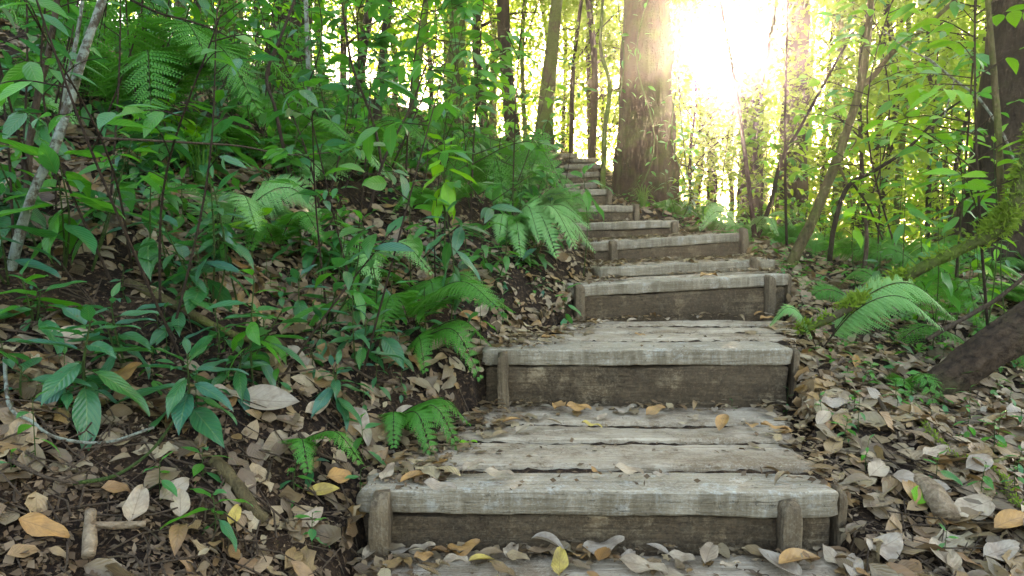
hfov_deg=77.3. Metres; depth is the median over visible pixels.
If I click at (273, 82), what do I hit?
broad leaved plant
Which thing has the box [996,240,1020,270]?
broad leaved plant
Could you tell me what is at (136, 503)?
fallen leaf
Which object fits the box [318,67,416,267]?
wispy sapling
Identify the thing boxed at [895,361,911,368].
fallen leaf
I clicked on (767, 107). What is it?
slender tree
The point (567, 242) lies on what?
broad leaved plant
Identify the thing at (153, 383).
seedling
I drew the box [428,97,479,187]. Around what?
wispy sapling
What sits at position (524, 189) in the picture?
broad leaved plant
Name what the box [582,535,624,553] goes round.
fallen leaf
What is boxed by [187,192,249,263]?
broad leaved plant
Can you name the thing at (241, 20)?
wispy sapling
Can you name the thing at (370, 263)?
broad leaved plant
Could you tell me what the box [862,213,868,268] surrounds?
broken stem
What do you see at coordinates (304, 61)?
wispy sapling
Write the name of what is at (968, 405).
seedling
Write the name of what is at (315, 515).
fallen leaf
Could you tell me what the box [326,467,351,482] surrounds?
fallen leaf
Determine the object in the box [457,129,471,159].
broad leaved plant
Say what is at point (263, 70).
fern
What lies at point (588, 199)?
broad leaved plant
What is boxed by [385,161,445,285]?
broad leaved plant
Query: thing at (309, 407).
fallen leaf
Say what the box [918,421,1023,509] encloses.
mossy stick
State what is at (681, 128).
climbing vine
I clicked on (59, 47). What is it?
wispy sapling
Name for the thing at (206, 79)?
broad leaved plant
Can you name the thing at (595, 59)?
forest tree
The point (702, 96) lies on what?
forest tree
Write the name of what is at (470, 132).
wispy sapling
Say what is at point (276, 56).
leafy shrub
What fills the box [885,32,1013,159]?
grey liana
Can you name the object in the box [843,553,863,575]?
fallen leaf
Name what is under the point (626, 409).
fallen leaf
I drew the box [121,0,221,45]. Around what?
leafy shrub
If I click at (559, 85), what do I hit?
leafy shrub
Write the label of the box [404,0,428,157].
forest tree
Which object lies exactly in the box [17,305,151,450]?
broad leaved plant
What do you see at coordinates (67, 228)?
broad leaved plant
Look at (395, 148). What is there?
broad leaved plant
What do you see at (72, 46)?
wispy sapling
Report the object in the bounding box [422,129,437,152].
broad leaved plant
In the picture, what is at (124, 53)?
broad leaved plant
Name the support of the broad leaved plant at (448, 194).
on the ground at (472, 393)
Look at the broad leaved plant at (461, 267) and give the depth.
3.00 m
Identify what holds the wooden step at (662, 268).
on the wooden step at (734, 294)
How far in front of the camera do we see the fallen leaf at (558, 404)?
2.33 m
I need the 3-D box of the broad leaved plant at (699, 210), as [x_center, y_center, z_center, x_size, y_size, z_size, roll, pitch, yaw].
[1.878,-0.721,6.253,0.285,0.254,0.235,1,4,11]
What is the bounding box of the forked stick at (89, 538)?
[81,508,145,559]
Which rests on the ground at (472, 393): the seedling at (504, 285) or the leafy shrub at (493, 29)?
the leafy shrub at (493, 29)
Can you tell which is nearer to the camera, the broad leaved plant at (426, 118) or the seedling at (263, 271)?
the seedling at (263, 271)
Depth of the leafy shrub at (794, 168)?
6.36 m
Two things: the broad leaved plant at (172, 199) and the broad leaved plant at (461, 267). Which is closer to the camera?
the broad leaved plant at (172, 199)
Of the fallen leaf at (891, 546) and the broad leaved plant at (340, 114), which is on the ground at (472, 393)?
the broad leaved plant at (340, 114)
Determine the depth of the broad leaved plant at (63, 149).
2.34 m
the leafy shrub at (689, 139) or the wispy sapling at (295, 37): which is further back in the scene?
the leafy shrub at (689, 139)
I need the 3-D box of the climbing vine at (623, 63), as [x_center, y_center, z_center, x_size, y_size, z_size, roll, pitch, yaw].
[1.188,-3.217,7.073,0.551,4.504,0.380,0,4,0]
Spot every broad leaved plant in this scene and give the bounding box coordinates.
[0,13,39,92]
[0,84,74,160]
[0,126,126,269]
[0,135,45,241]
[0,145,36,246]
[0,146,69,284]
[0,173,53,228]
[0,188,48,238]
[0,259,100,357]
[0,350,90,399]
[1,0,33,23]
[5,88,57,183]
[11,21,66,80]
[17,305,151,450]
[20,0,82,53]
[57,188,140,232]
[57,282,158,378]
[71,131,158,270]
[76,63,123,143]
[76,109,194,189]
[77,6,108,33]
[100,166,204,280]
[105,16,126,67]
[107,9,154,69]
[107,131,156,190]
[108,167,163,206]
[111,87,138,122]
[116,333,248,447]
[119,83,183,149]
[119,92,203,162]
[131,88,188,170]
[132,243,231,287]
[136,287,211,346]
[137,212,192,286]
[142,158,182,227]
[153,170,239,302]
[154,171,253,313]
[160,165,203,231]
[163,78,197,132]
[172,130,231,191]
[175,56,205,126]
[178,23,208,92]
[179,214,254,262]
[180,89,262,178]
[180,299,265,361]
[184,117,237,166]
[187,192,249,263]
[190,188,236,222]
[191,339,269,415]
[193,175,246,300]
[195,70,250,115]
[197,74,230,142]
[206,269,281,385]
[208,207,274,258]
[211,9,307,148]
[211,125,245,165]
[215,53,248,99]
[219,304,306,365]
[227,52,252,96]
[235,297,307,385]
[237,189,295,246]
[246,60,284,100]
[247,105,311,203]
[262,142,300,185]
[271,215,344,271]
[275,264,328,319]
[282,210,389,331]
[285,77,307,114]
[296,95,318,137]
[299,174,361,290]
[302,306,348,359]
[308,350,372,431]
[312,79,337,125]
[313,77,332,118]
[318,290,406,372]
[319,100,363,176]
[320,208,365,272]
[323,207,374,281]
[325,103,346,131]
[332,86,360,123]
[340,89,363,124]
[344,212,389,279]
[345,105,367,124]
[347,311,409,368]
[349,217,395,333]
[358,152,379,172]
[361,108,386,173]
[365,147,393,174]
[368,271,417,331]
[380,138,401,156]
[381,98,397,123]
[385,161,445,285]
[394,283,445,345]
[397,106,411,157]
[398,123,433,160]
[399,134,418,168]
[403,214,455,273]
[405,125,428,171]
[411,116,431,164]
[418,133,478,307]
[421,200,487,335]
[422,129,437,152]
[430,132,455,164]
[437,217,483,271]
[449,123,462,158]
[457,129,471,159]
[458,153,479,208]
[460,216,525,280]
[478,174,534,247]
[481,155,532,232]
[492,199,535,242]
[494,144,522,193]
[499,185,534,265]
[502,130,511,161]
[502,178,523,212]
[503,164,538,209]
[508,244,543,271]
[509,157,543,200]
[516,228,558,269]
[517,152,549,202]
[522,182,570,252]
[535,157,556,197]
[558,163,613,275]
[560,225,583,248]
[637,191,653,208]
[654,173,700,222]
[660,169,699,219]
[672,182,692,210]
[681,167,703,216]
[691,202,714,219]
[695,202,710,223]
[697,188,720,224]
[787,199,800,242]
[794,199,822,236]
[817,223,829,247]
[829,173,884,291]
[847,195,876,257]
[863,251,892,289]
[873,197,906,261]
[873,242,886,275]
[878,163,937,265]
[880,246,914,274]
[897,295,935,323]
[904,207,934,278]
[916,207,965,347]
[930,155,996,317]
[937,221,959,290]
[945,124,1023,323]
[953,257,982,312]
[954,268,1015,324]
[957,237,1016,293]
[962,222,988,276]
[970,149,1018,312]
[978,204,1008,260]
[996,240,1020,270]
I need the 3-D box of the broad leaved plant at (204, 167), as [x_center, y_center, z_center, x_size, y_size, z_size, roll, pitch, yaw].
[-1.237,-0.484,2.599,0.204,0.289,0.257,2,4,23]
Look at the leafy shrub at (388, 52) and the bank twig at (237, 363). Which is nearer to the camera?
the bank twig at (237, 363)
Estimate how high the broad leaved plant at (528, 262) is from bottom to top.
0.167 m
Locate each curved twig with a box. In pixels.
[3,356,153,443]
[73,420,173,484]
[161,456,205,502]
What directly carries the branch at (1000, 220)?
on the ground at (472, 393)
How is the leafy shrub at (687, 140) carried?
on the ground at (472, 393)
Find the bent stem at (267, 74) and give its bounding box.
[265,0,295,175]
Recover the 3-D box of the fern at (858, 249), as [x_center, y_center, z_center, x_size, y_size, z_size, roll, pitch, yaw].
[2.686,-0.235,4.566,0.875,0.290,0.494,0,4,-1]
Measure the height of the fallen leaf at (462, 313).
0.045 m
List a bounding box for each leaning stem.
[341,2,384,175]
[367,64,426,213]
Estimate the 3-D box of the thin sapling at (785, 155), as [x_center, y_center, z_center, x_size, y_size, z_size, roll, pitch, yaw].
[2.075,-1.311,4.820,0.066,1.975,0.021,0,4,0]
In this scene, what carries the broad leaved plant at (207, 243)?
on the ground at (472, 393)
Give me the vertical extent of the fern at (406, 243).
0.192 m
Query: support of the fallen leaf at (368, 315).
on the ground at (472, 393)
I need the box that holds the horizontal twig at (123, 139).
[65,136,330,155]
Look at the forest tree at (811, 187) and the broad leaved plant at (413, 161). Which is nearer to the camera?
the broad leaved plant at (413, 161)
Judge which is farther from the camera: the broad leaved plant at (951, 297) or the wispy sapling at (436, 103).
the wispy sapling at (436, 103)
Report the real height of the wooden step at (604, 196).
0.325 m
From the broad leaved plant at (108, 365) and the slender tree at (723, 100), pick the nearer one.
the broad leaved plant at (108, 365)
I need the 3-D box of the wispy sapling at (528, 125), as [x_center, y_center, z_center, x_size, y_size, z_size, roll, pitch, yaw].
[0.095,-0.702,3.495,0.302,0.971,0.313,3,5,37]
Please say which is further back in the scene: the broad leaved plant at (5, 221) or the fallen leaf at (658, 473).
the broad leaved plant at (5, 221)
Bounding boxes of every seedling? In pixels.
[0,338,32,381]
[0,449,15,481]
[12,389,60,467]
[14,285,47,330]
[38,383,82,409]
[62,347,75,393]
[75,361,110,401]
[110,264,132,302]
[137,346,174,395]
[142,451,176,499]
[156,302,186,357]
[160,488,252,551]
[181,447,230,484]
[190,364,200,406]
[216,327,238,352]
[217,361,232,387]
[255,235,279,277]
[262,269,280,296]
[266,272,293,304]
[271,346,292,391]
[274,229,287,248]
[280,453,314,507]
[292,511,329,547]
[296,258,327,283]
[302,331,324,359]
[304,330,323,377]
[304,450,329,487]
[312,275,329,306]
[334,296,349,332]
[340,301,372,324]
[343,412,385,465]
[344,466,366,489]
[356,387,368,410]
[362,346,390,399]
[382,303,396,334]
[384,253,406,267]
[387,328,413,370]
[392,365,407,402]
[466,287,496,345]
[482,246,500,275]
[493,290,512,324]
[495,260,510,289]
[537,276,552,296]
[554,281,580,325]
[752,234,767,253]
[777,259,786,273]
[815,392,833,414]
[831,415,856,444]
[848,390,860,410]
[849,389,865,422]
[858,363,874,384]
[861,434,874,470]
[866,363,879,381]
[882,380,909,409]
[886,380,904,405]
[902,385,920,407]
[923,450,962,485]
[931,381,954,413]
[933,341,950,359]
[937,523,957,551]
[953,408,975,436]
[956,384,979,406]
[966,457,996,493]
[979,416,1005,451]
[984,410,1016,454]
[1000,460,1023,489]
[1001,387,1015,406]
[1006,445,1023,472]
[1012,406,1022,426]
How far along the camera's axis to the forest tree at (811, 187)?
11.65 m
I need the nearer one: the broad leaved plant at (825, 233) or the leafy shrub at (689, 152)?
the broad leaved plant at (825, 233)
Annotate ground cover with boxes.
[0,8,558,317]
[612,172,1015,401]
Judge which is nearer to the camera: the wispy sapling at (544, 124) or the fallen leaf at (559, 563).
the fallen leaf at (559, 563)
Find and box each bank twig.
[8,458,78,483]
[30,304,137,326]
[160,389,239,410]
[182,224,271,240]
[223,355,319,374]
[276,284,344,307]
[298,431,346,462]
[340,359,405,384]
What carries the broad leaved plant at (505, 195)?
on the ground at (472, 393)
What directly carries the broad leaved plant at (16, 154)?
on the ground at (472, 393)
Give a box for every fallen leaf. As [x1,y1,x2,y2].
[18,512,69,537]
[57,325,90,343]
[112,362,141,379]
[122,484,148,520]
[159,477,189,499]
[170,488,189,516]
[214,384,239,397]
[227,504,240,524]
[243,384,299,409]
[286,344,309,365]
[301,507,322,526]
[305,398,330,413]
[307,482,338,494]
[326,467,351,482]
[352,407,371,445]
[360,313,384,324]
[362,544,375,559]
[379,462,394,480]
[385,544,427,553]
[396,405,416,418]
[400,470,424,481]
[407,541,435,553]
[414,551,432,560]
[423,478,456,489]
[430,338,443,349]
[439,553,468,562]
[447,538,479,555]
[459,310,478,319]
[459,440,476,442]
[462,459,485,471]
[469,554,494,560]
[475,304,488,315]
[483,467,513,476]
[503,417,519,421]
[503,542,518,557]
[516,423,533,432]
[523,340,542,344]
[530,413,546,420]
[532,532,563,548]
[541,334,555,337]
[551,546,568,574]
[552,401,565,408]
[566,401,591,410]
[582,420,601,427]
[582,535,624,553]
[590,464,601,473]
[596,413,607,419]
[613,405,633,412]
[614,462,643,473]
[614,553,667,572]
[621,549,635,555]
[646,404,664,414]
[648,543,668,553]
[652,471,670,476]
[668,550,694,561]
[687,414,699,419]
[700,272,716,276]
[700,542,717,563]
[715,414,728,429]
[720,560,740,566]
[741,415,757,421]
[745,422,758,427]
[758,548,801,575]
[760,315,775,319]
[761,421,790,430]
[764,412,777,417]
[778,548,819,563]
[816,410,831,423]
[821,396,847,407]
[823,544,837,563]
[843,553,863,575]
[852,355,860,366]
[862,386,884,401]
[866,532,903,560]
[868,460,889,476]
[891,469,950,492]
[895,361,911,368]
[902,480,921,502]
[911,485,925,504]
[923,444,949,457]
[929,537,961,567]
[954,494,994,519]
[966,453,993,471]
[983,539,1019,560]
[994,509,1023,527]
[1006,402,1023,415]
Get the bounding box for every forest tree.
[172,1,186,57]
[193,0,203,88]
[218,0,241,86]
[262,0,312,89]
[304,0,311,126]
[352,0,372,99]
[372,0,391,120]
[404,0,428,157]
[437,0,584,129]
[443,7,465,135]
[491,0,520,141]
[492,0,623,153]
[535,0,562,150]
[538,0,622,157]
[598,0,611,188]
[606,0,853,205]
[607,0,805,208]
[612,0,679,209]
[671,0,741,205]
[671,0,839,217]
[672,0,779,207]
[675,0,779,218]
[688,0,878,227]
[725,0,860,224]
[747,0,970,239]
[764,0,949,240]
[768,0,979,239]
[800,0,986,247]
[828,0,984,241]
[864,0,986,236]
[948,0,1023,273]
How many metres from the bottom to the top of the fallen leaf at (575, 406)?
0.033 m
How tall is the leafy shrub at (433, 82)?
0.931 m
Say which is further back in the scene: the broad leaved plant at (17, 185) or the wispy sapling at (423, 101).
the wispy sapling at (423, 101)
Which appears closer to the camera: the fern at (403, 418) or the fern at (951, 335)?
the fern at (403, 418)
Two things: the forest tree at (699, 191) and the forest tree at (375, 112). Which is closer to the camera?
the forest tree at (375, 112)
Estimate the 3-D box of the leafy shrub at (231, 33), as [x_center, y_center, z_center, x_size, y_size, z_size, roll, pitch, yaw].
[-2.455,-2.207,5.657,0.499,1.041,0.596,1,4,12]
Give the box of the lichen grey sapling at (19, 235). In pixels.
[7,0,106,270]
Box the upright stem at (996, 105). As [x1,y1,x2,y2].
[985,0,1005,205]
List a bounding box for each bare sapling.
[23,0,59,188]
[51,1,83,175]
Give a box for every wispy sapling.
[0,0,71,211]
[0,0,140,274]
[0,0,186,374]
[0,1,98,184]
[0,64,47,238]
[14,20,110,241]
[36,0,123,297]
[51,0,171,119]
[65,0,120,195]
[67,0,81,109]
[90,2,106,44]
[96,0,163,144]
[97,7,279,317]
[122,0,169,157]
[125,0,215,133]
[151,0,264,138]
[160,0,190,34]
[169,0,281,342]
[179,0,229,110]
[204,2,235,30]
[206,20,229,86]
[210,1,236,97]
[211,0,262,137]
[215,0,266,104]
[218,38,260,78]
[221,7,256,86]
[222,2,267,139]
[232,0,318,107]
[234,0,284,119]
[238,39,265,78]
[246,0,293,77]
[252,47,304,83]
[258,0,337,117]
[258,88,335,303]
[261,82,357,310]
[268,0,299,90]
[268,2,313,106]
[274,0,319,73]
[276,0,325,143]
[279,226,414,380]
[287,39,311,72]
[288,29,322,74]
[294,37,350,193]
[300,0,349,93]
[305,145,363,279]
[311,72,379,205]
[317,70,355,135]
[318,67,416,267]
[323,0,400,220]
[324,39,474,380]
[340,105,384,201]
[354,22,415,116]
[361,48,400,152]
[376,53,411,156]
[386,86,465,203]
[393,174,531,287]
[400,65,456,154]
[404,69,453,156]
[404,174,467,277]
[423,11,495,189]
[425,112,461,152]
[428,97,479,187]
[437,113,457,144]
[445,0,492,222]
[448,159,505,273]
[451,76,489,160]
[453,107,489,177]
[457,61,506,170]
[457,109,482,156]
[461,123,498,165]
[489,119,554,170]
[494,71,552,238]
[531,107,560,169]
[535,143,566,187]
[551,58,597,225]
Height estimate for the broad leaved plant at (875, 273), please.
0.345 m
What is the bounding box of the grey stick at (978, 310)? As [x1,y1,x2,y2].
[925,275,1023,340]
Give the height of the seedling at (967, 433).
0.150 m
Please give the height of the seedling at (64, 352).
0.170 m
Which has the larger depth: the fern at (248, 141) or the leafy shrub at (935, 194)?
the leafy shrub at (935, 194)
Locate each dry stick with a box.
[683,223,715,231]
[862,370,903,442]
[864,362,956,411]
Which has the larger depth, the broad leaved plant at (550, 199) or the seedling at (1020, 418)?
the broad leaved plant at (550, 199)
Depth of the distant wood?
21.91 m
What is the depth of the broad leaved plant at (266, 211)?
2.28 m
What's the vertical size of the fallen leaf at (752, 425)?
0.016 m
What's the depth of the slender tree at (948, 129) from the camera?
14.33 m
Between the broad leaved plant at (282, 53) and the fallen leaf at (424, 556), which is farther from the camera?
the broad leaved plant at (282, 53)
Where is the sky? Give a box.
[79,0,983,241]
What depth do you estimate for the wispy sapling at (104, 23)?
3.09 m
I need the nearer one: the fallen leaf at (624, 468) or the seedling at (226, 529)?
the seedling at (226, 529)
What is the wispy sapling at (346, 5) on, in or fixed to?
on the ground at (472, 393)
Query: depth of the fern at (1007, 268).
3.81 m
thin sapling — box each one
[719,0,756,237]
[757,31,853,237]
[784,0,788,244]
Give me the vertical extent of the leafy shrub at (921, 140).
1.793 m
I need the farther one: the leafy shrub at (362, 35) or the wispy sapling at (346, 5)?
the leafy shrub at (362, 35)
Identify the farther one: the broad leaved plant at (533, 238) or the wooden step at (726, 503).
the broad leaved plant at (533, 238)
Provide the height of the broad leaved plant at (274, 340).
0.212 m
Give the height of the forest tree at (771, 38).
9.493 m
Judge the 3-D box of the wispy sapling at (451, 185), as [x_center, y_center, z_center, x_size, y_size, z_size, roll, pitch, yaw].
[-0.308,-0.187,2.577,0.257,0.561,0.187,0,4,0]
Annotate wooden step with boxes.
[356,405,847,559]
[360,551,864,575]
[482,320,799,415]
[554,187,611,205]
[557,182,596,189]
[560,153,577,160]
[560,172,599,185]
[562,204,639,222]
[564,164,599,172]
[566,271,791,322]
[567,158,597,163]
[569,220,678,240]
[579,227,748,263]
[591,257,775,277]
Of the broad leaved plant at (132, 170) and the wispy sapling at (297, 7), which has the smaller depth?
the broad leaved plant at (132, 170)
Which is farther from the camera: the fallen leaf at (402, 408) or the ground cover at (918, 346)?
the ground cover at (918, 346)
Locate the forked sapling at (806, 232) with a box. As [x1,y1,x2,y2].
[785,0,956,267]
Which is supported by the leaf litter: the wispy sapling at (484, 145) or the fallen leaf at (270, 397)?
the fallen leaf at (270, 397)
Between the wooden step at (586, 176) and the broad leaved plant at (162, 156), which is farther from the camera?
the wooden step at (586, 176)
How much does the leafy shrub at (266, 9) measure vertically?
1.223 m
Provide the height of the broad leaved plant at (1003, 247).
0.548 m
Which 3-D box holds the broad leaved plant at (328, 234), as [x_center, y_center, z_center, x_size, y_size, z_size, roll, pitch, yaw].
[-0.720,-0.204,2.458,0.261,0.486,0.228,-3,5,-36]
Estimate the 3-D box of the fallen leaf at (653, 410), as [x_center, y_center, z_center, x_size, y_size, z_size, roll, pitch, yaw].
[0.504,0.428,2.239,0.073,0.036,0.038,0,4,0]
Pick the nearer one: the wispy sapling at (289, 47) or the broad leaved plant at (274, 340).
the broad leaved plant at (274, 340)
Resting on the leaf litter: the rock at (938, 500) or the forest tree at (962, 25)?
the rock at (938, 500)
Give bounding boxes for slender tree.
[134,1,260,63]
[172,0,347,77]
[237,0,318,61]
[311,0,487,102]
[312,0,440,87]
[313,0,403,81]
[347,0,530,113]
[375,0,520,117]
[394,0,547,125]
[410,0,578,141]
[418,0,544,135]
[465,0,620,131]
[493,0,622,158]
[498,0,673,155]
[513,0,621,155]
[517,0,713,148]
[529,0,682,157]
[534,0,737,168]
[553,2,767,199]
[559,1,734,169]
[671,0,741,215]
[673,0,780,212]
[676,1,784,215]
[714,9,784,238]
[718,41,825,221]
[744,0,956,230]
[763,0,957,242]
[763,11,859,224]
[764,0,939,225]
[764,0,979,240]
[808,0,983,256]
[808,1,970,231]
[818,1,972,237]
[849,1,979,247]
[853,1,984,185]
[855,0,981,250]
[857,1,984,240]
[900,8,983,240]
[900,15,983,240]
[921,23,982,145]
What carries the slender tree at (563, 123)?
on the ground at (472, 393)
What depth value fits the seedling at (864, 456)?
1.83 m
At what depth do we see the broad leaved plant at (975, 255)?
4.24 m
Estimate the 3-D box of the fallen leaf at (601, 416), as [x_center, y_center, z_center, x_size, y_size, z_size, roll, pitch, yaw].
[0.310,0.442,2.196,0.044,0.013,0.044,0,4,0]
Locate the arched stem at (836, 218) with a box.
[827,101,960,261]
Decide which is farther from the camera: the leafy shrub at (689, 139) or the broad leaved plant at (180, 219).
the leafy shrub at (689, 139)
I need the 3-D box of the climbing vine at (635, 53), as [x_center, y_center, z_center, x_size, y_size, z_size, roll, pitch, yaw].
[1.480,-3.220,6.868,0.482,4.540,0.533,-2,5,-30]
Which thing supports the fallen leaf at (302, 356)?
on the leaf litter
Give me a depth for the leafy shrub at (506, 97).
4.83 m
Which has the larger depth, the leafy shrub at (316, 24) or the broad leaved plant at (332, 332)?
the leafy shrub at (316, 24)
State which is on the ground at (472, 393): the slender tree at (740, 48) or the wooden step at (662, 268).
the slender tree at (740, 48)
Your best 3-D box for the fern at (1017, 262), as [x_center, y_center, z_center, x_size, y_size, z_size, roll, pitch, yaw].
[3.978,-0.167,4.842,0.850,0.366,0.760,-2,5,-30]
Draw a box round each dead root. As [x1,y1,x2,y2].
[124,278,264,347]
[208,456,269,522]
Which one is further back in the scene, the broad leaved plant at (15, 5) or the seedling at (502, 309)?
the broad leaved plant at (15, 5)
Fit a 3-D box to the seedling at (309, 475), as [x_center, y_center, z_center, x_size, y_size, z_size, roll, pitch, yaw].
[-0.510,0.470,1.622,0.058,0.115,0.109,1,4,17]
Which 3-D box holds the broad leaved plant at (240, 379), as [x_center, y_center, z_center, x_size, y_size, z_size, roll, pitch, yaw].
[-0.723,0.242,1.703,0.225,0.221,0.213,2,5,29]
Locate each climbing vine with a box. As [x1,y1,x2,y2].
[595,0,635,181]
[621,0,666,199]
[658,0,695,199]
[668,0,699,201]
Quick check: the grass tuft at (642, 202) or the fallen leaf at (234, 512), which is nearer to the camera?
the fallen leaf at (234, 512)
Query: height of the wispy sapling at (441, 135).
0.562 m
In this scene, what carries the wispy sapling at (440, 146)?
on the ground at (472, 393)
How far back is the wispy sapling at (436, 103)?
4.71 m
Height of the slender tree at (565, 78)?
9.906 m
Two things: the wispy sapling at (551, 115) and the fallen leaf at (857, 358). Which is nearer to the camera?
the fallen leaf at (857, 358)
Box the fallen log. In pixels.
[920,300,1023,397]
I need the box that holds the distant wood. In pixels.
[106,0,977,240]
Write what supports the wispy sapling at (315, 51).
on the ground at (472, 393)
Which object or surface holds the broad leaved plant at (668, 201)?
on the ground at (472, 393)
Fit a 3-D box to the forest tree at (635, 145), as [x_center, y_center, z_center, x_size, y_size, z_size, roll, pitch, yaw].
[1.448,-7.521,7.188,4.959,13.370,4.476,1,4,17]
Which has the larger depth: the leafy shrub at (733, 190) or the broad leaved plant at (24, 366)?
the leafy shrub at (733, 190)
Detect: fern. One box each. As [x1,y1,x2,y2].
[0,0,171,94]
[0,94,77,123]
[5,2,137,46]
[9,13,298,120]
[64,18,167,54]
[143,174,323,233]
[163,110,379,173]
[228,93,322,129]
[232,208,344,250]
[249,148,387,187]
[259,65,335,91]
[268,119,431,172]
[281,430,363,472]
[294,238,433,288]
[312,85,361,102]
[328,88,402,114]
[341,279,514,339]
[359,268,491,309]
[361,125,409,143]
[378,398,470,455]
[392,179,502,212]
[394,109,420,123]
[397,154,479,177]
[405,319,491,380]
[421,123,493,149]
[422,147,463,162]
[439,138,542,163]
[441,128,570,212]
[450,145,508,170]
[480,164,581,192]
[490,186,595,258]
[491,188,597,214]
[554,205,592,230]
[653,199,681,211]
[660,202,723,217]
[677,202,748,218]
[699,204,794,239]
[707,219,767,240]
[743,222,799,238]
[769,222,821,244]
[770,275,955,347]
[781,233,854,256]
[805,237,891,257]
[809,282,944,318]
[821,236,962,265]
[823,231,887,246]
[838,268,973,310]
[857,241,1017,291]
[869,235,993,266]
[884,372,944,407]
[891,315,1023,371]
[899,277,988,338]
[970,281,1023,301]
[973,261,1023,299]
[1001,250,1023,269]
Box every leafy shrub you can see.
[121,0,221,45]
[135,0,215,89]
[136,0,194,44]
[170,0,201,38]
[188,0,245,43]
[188,0,276,89]
[205,3,310,57]
[212,0,281,83]
[224,0,327,91]
[233,0,294,74]
[245,0,334,129]
[247,0,317,86]
[249,0,349,128]
[250,78,324,231]
[253,1,287,70]
[253,16,285,71]
[254,1,320,77]
[267,0,341,124]
[279,34,324,87]
[280,3,360,102]
[291,0,408,137]
[310,5,369,103]
[312,45,344,92]
[313,0,331,72]
[332,3,421,70]
[332,53,406,127]
[337,0,454,116]
[348,0,480,178]
[364,2,482,168]
[387,0,455,133]
[387,0,515,180]
[404,66,453,132]
[414,0,518,157]
[423,29,476,117]
[423,44,446,100]
[425,0,559,231]
[425,0,574,214]
[440,28,514,97]
[454,96,504,146]
[459,94,534,160]
[486,44,532,133]
[667,104,733,203]
[668,132,713,195]
[675,75,715,168]
[676,97,764,218]
[676,127,703,198]
[681,97,731,200]
[688,150,738,204]
[692,120,740,206]
[708,108,780,221]
[715,66,858,231]
[717,148,752,226]
[721,157,764,216]
[731,145,814,217]
[738,127,816,240]
[740,131,783,212]
[742,60,820,219]
[759,200,788,237]
[764,110,879,231]
[764,157,850,228]
[764,208,783,236]
[766,0,984,266]
[799,202,842,241]
[802,175,858,236]
[805,0,970,253]
[807,149,887,241]
[824,136,934,270]
[835,228,851,238]
[840,206,892,233]
[840,214,882,237]
[857,129,937,235]
[859,0,1023,306]
[861,0,1023,324]
[867,103,973,219]
[872,202,940,248]
[890,155,961,239]
[891,197,937,247]
[899,108,969,238]
[914,144,961,207]
[914,158,974,241]
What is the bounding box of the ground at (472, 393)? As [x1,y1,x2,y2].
[0,11,1023,575]
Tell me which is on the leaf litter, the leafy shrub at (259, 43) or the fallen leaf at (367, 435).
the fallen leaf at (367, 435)
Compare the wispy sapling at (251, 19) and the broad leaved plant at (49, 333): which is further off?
the wispy sapling at (251, 19)
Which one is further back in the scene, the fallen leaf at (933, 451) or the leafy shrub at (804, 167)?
the leafy shrub at (804, 167)
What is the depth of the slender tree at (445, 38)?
15.27 m
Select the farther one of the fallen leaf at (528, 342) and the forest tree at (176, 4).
the forest tree at (176, 4)
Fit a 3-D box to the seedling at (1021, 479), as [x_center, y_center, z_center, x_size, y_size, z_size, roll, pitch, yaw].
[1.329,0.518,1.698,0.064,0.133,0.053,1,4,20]
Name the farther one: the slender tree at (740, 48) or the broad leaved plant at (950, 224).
the slender tree at (740, 48)
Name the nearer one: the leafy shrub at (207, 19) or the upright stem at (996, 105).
the upright stem at (996, 105)
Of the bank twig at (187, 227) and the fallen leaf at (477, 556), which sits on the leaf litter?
the bank twig at (187, 227)
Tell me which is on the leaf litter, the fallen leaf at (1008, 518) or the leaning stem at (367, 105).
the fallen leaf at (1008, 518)
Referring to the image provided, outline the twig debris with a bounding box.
[0,12,1023,575]
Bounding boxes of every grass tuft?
[167,129,231,185]
[626,184,659,207]
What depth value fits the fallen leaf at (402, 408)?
2.00 m
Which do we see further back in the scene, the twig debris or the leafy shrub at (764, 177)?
the leafy shrub at (764, 177)
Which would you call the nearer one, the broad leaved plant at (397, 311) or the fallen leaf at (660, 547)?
the fallen leaf at (660, 547)
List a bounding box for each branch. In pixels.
[793,276,900,334]
[882,123,1023,288]
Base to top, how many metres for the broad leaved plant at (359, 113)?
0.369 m
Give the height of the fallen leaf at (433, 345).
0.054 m
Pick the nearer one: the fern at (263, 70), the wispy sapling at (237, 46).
the wispy sapling at (237, 46)
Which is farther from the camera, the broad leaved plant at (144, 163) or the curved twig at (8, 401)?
the broad leaved plant at (144, 163)
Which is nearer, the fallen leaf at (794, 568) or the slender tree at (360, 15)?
the fallen leaf at (794, 568)
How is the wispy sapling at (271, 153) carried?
on the ground at (472, 393)
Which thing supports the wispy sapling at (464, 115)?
on the ground at (472, 393)
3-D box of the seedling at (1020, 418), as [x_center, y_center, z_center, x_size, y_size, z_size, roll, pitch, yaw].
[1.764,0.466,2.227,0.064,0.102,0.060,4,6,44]
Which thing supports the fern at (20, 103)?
on the ground at (472, 393)
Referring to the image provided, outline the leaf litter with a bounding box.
[0,8,1023,575]
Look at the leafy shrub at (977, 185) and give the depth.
2.86 m
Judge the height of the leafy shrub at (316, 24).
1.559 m
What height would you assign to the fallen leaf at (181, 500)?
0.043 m
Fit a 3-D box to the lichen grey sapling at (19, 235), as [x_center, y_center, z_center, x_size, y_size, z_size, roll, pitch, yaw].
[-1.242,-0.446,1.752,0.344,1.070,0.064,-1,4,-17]
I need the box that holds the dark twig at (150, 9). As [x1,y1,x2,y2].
[130,0,227,36]
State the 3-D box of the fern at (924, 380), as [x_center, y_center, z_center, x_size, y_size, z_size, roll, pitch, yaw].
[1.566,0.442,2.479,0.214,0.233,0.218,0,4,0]
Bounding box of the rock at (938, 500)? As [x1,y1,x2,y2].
[913,472,960,520]

